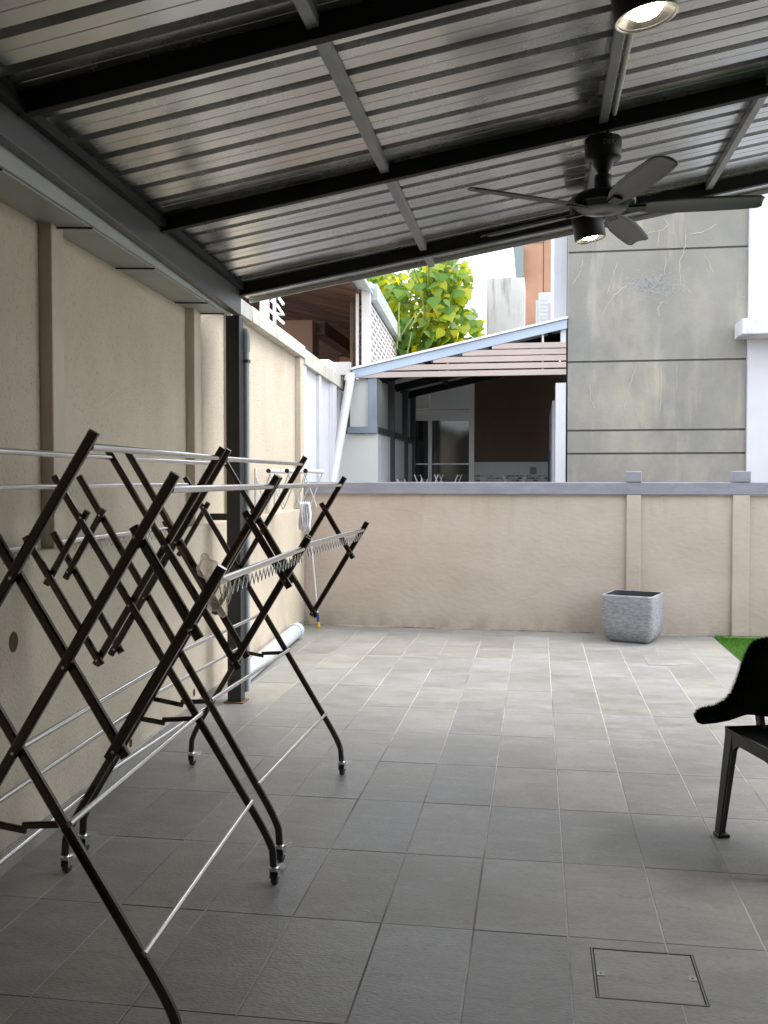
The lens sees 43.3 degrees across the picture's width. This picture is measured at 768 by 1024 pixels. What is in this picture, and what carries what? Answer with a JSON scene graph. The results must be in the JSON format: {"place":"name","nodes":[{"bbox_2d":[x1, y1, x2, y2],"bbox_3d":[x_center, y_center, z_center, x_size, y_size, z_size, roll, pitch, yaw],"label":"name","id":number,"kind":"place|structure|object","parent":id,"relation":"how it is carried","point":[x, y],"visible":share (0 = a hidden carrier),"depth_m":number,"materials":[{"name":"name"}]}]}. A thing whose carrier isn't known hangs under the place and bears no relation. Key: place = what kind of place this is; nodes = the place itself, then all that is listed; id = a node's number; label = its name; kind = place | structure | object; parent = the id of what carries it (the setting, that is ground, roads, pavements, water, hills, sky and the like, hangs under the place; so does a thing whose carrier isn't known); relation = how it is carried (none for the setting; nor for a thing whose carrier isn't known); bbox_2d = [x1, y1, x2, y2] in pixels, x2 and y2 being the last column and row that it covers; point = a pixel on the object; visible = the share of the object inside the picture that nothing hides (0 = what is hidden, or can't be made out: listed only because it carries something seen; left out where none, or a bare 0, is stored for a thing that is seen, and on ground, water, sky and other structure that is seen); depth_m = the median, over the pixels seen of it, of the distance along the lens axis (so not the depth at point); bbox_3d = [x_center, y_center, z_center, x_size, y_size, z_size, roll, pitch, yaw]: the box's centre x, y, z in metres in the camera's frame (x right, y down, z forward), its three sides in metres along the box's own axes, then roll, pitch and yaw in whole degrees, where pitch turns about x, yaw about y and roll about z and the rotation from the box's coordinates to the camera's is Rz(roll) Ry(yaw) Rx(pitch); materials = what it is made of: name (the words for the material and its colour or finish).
{"place":"outdoors","nodes":[
{"label":"outdoors","id":0,"kind":"place"},
{"bbox_2d":[0,625,767,1023],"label":"floor","id":1,"kind":"structure","parent":0,"point":[500,827],"depth_m":3.75,"materials":[{"name":"grey tile"}]},
{"bbox_2d":[0,429,311,1023],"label":"drying rack","id":2,"kind":"object","parent":1,"relation":"on","point":[20,742],"visible":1,"depth_m":2.43,"materials":[{"name":"brown metal"}]},
{"bbox_2d":[197,553,217,581],"bbox_3d":[-0.428,0.138,2.362,0.061,0.079,0.042,0,2,-13],"label":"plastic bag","id":3,"kind":"object","parent":2,"relation":"hanging from","point":[201,565],"visible":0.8,"depth_m":2.36,"materials":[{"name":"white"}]},
{"bbox_2d":[207,578,232,617],"bbox_3d":[-0.392,0.197,2.294,0.064,0.113,0.047,0,2,9],"label":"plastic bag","id":4,"kind":"object","parent":2,"relation":"hanging from","point":[226,603],"visible":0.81,"depth_m":2.30,"materials":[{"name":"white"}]},
{"bbox_2d":[50,448,369,861],"bbox_3d":[-0.683,0.523,4.269,1.053,1.568,1.243,0,2,10],"label":"drying rack","id":5,"kind":"object","parent":1,"relation":"on","point":[214,602],"visible":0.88,"depth_m":3.75,"materials":[{"name":"brown metal"}]},
{"bbox_2d":[254,468,323,509],"bbox_3d":[-0.761,-0.175,7.870,0.430,0.350,0.812,0,2,6],"label":"clothes hanger","id":6,"kind":"object","parent":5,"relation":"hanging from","point":[289,471],"depth_m":7.55,"materials":[{"name":"grey plastic"}]},
{"bbox_2d":[298,502,311,530],"bbox_3d":[-0.667,0.035,8.159,0.101,0.248,0.122,0,2,9],"label":"hanging cloth","id":7,"kind":"object","parent":6,"relation":"hanging from","point":[305,525],"visible":0.98,"depth_m":8.15,"materials":[{"name":"white fabric"}]},
{"bbox_2d":[251,623,303,679],"bbox_3d":[-0.900,1.117,7.851,0.141,0.144,2.051,0,2,6],"label":"loose pipe","id":8,"kind":"object","parent":1,"relation":"on","point":[292,633],"visible":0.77,"depth_m":7.84,"materials":[{"name":"plastic"}]},
{"bbox_2d":[309,529,319,626],"bbox_3d":[-0.692,0.555,9.549,0.130,1.159,0.033,0,2,9],"label":"mop pole","id":9,"kind":"object","parent":1,"relation":"on","point":[315,590],"visible":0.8,"depth_m":9.54,"materials":[{"name":"grey plastic"}]},
{"bbox_2d":[0,0,767,703],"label":"patio canopy","id":10,"kind":"object","parent":1,"relation":"on","point":[212,156],"visible":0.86,"depth_m":4.03,"materials":[{"name":"metal"}]},
{"bbox_2d":[569,199,605,244],"bbox_3d":[1.153,-1.662,5.497,0.214,0.265,0.176,0,2,9],"label":"ceiling light","id":11,"kind":"object","parent":10,"relation":"attached to","point":[587,230],"visible":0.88,"depth_m":5.43,"materials":[{"name":"black metal"}]},
{"bbox_2d":[467,131,764,244],"bbox_3d":[1.044,-1.543,4.375,1.280,0.372,1.338,0,2,9],"label":"ceiling fan","id":12,"kind":"object","parent":10,"relation":"hanging from","point":[606,200],"visible":1,"depth_m":4.32,"materials":[{"name":"black metal"}]},
{"bbox_2d":[610,0,678,33],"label":"ceiling light","id":13,"kind":"object","parent":10,"relation":"attached to","point":[633,16],"visible":1,"depth_m":2.73,"materials":[{"name":"black"}]},
{"bbox_2d":[601,590,663,642],"bbox_3d":[2.260,0.948,8.790,0.468,0.425,0.468,1,2,29],"label":"planter","id":14,"kind":"object","parent":1,"relation":"on","point":[634,616],"visible":1,"depth_m":8.61,"materials":[{"name":"grey"}]},
{"bbox_2d":[591,947,708,1006],"bbox_3d":[0.767,1.369,2.832,0.302,0.032,0.294,0,2,9],"label":"inspection cover","id":15,"kind":"object","parent":1,"relation":"on","point":[647,976],"visible":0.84,"depth_m":2.82,"materials":[{"name":"grey metal"}]},
{"bbox_2d":[642,654,679,665],"bbox_3d":[2.227,1.193,7.808,0.248,0.005,0.484,0,2,9],"label":"floor trap","id":16,"kind":"object","parent":1,"relation":"on","point":[660,660],"visible":1,"depth_m":7.78,"materials":[{"name":"metal"}]},
{"bbox_2d":[713,715,767,837],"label":"plastic chair","id":17,"kind":"object","parent":1,"relation":"on","point":[752,739],"visible":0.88,"depth_m":3.90,"materials":[{"name":"black plastic"}]},
{"bbox_2d":[693,635,767,723],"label":"black cat","id":18,"kind":"object","parent":17,"relation":"on","point":[747,694],"visible":1,"depth_m":3.88},
{"bbox_2d":[388,248,560,361],"label":"sky","id":19,"kind":"structure","parent":0,"point":[497,264],"materials":[{"name":"white"}]},
{"bbox_2d":[486,277,524,334],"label":"stained block","id":20,"kind":"structure","parent":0,"point":[505,304],"depth_m":18.75,"materials":[{"name":"white concrete"}]},
{"bbox_2d":[513,240,550,325],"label":"salmon house","id":21,"kind":"structure","parent":0,"point":[532,261],"depth_m":20.59,"materials":[{"name":"paint"}]},
{"bbox_2d":[536,292,550,322],"bbox_3d":[2.994,-3.727,18.015,0.338,0.645,0.356,0,2,9],"label":"condenser unit","id":22,"kind":"object","parent":21,"relation":"attached to","point":[543,300],"visible":0.65,"depth_m":17.85,"materials":[{"name":"grey plastic"}]},
{"bbox_2d":[548,302,550,319],"bbox_3d":[3.108,-3.546,17.373,0.336,0.385,0.300,0,2,9],"label":"white box","id":23,"kind":"object","parent":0,"point":[549,310],"visible":0.24,"depth_m":17.25,"materials":[{"name":"paint"}]},
{"bbox_2d":[714,635,767,660],"bbox_3d":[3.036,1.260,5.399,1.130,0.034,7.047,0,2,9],"label":"turf grass","id":24,"kind":"structure","parent":0,"point":[725,639],"depth_m":8.62,"materials":[{"name":"green plant"}]},
{"bbox_2d":[735,194,767,481],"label":"pale house","id":25,"kind":"structure","parent":0,"point":[752,328],"depth_m":11.34,"materials":[{"name":"paint"}]},
{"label":"raised patio","id":26,"kind":"structure","parent":0,"visible":0},
{"bbox_2d":[414,474,442,481],"bbox_3d":[0.651,-0.041,14.027,0.493,1.006,0.746,0,2,9],"label":"airer","id":27,"kind":"object","parent":26,"relation":"on","point":[423,481],"visible":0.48,"depth_m":13.81,"materials":[{"name":"grey plastic"}]},
{"bbox_2d":[434,474,461,481],"bbox_3d":[0.948,-0.049,14.284,0.493,1.006,0.746,0,2,9],"label":"airer","id":28,"kind":"object","parent":26,"relation":"on","point":[454,481],"visible":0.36,"depth_m":14.02,"materials":[{"name":"grey plastic"}]},
{"bbox_2d":[331,316,567,481],"bbox_3d":[1.023,-0.683,13.490,2.913,3.478,5.002,0,2,9],"label":"neighbour canopy","id":29,"kind":"object","parent":26,"relation":"on","point":[379,402],"visible":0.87,"depth_m":12.14,"materials":[{"name":"grey metal"}]},
{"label":"ground","id":30,"kind":"structure","parent":0,"visible":0},
{"bbox_2d":[0,201,304,876],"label":"boundary wall","id":31,"kind":"structure","parent":30,"relation":"on","point":[110,354],"depth_m":4.63,"materials":[{"name":"paint"}]},
{"bbox_2d":[260,297,284,324],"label":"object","id":32,"kind":"object","parent":31,"relation":"attached to","point":[265,309],"visible":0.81,"depth_m":8.80,"materials":[{"name":"white metal"}]},
{"bbox_2d":[241,279,401,433],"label":"porch house","id":33,"kind":"structure","parent":30,"relation":"on","point":[354,323],"depth_m":15.26,"materials":[{"name":"paint"}]},
{"bbox_2d":[340,353,349,381],"bbox_3d":[-0.619,-2.969,19.636,0.553,0.663,0.070,0,2,6],"label":"amber window","id":34,"kind":"structure","parent":33,"relation":"in","point":[342,359],"depth_m":19.62,"materials":[{"name":"brown"}]},
{"bbox_2d":[320,359,336,481],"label":"white pillar","id":35,"kind":"structure","parent":30,"relation":"on","point":[330,364],"depth_m":11.49,"materials":[{"name":"paint"}]},
{"bbox_2d":[304,349,358,481],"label":"white boundary wall","id":36,"kind":"structure","parent":30,"relation":"on","point":[319,375],"depth_m":10.57,"materials":[{"name":"paint"}]},
{"bbox_2d":[366,259,485,355],"bbox_3d":[0.655,-1.950,17.900,2.288,5.646,2.282,-1,2,-31],"label":"tree","id":37,"kind":"object","parent":30,"relation":"on","point":[440,294],"visible":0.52,"depth_m":17.40,"materials":[{"name":"green plant"}]},
{"bbox_2d":[416,368,560,494],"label":"neighbour house","id":38,"kind":"structure","parent":30,"relation":"on","point":[494,430],"depth_m":15.89,"materials":[{"name":"black glass"}]},
{"bbox_2d":[304,471,767,637],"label":"back wall","id":39,"kind":"structure","parent":30,"relation":"on","point":[547,556],"depth_m":9.25,"materials":[{"name":"beige paint"}]},
{"bbox_2d":[551,209,747,481],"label":"cement house","id":40,"kind":"structure","parent":30,"relation":"on","point":[654,378],"depth_m":11.58,"materials":[{"name":"grey cement render"},{"name":"pale paint"}]}
]}

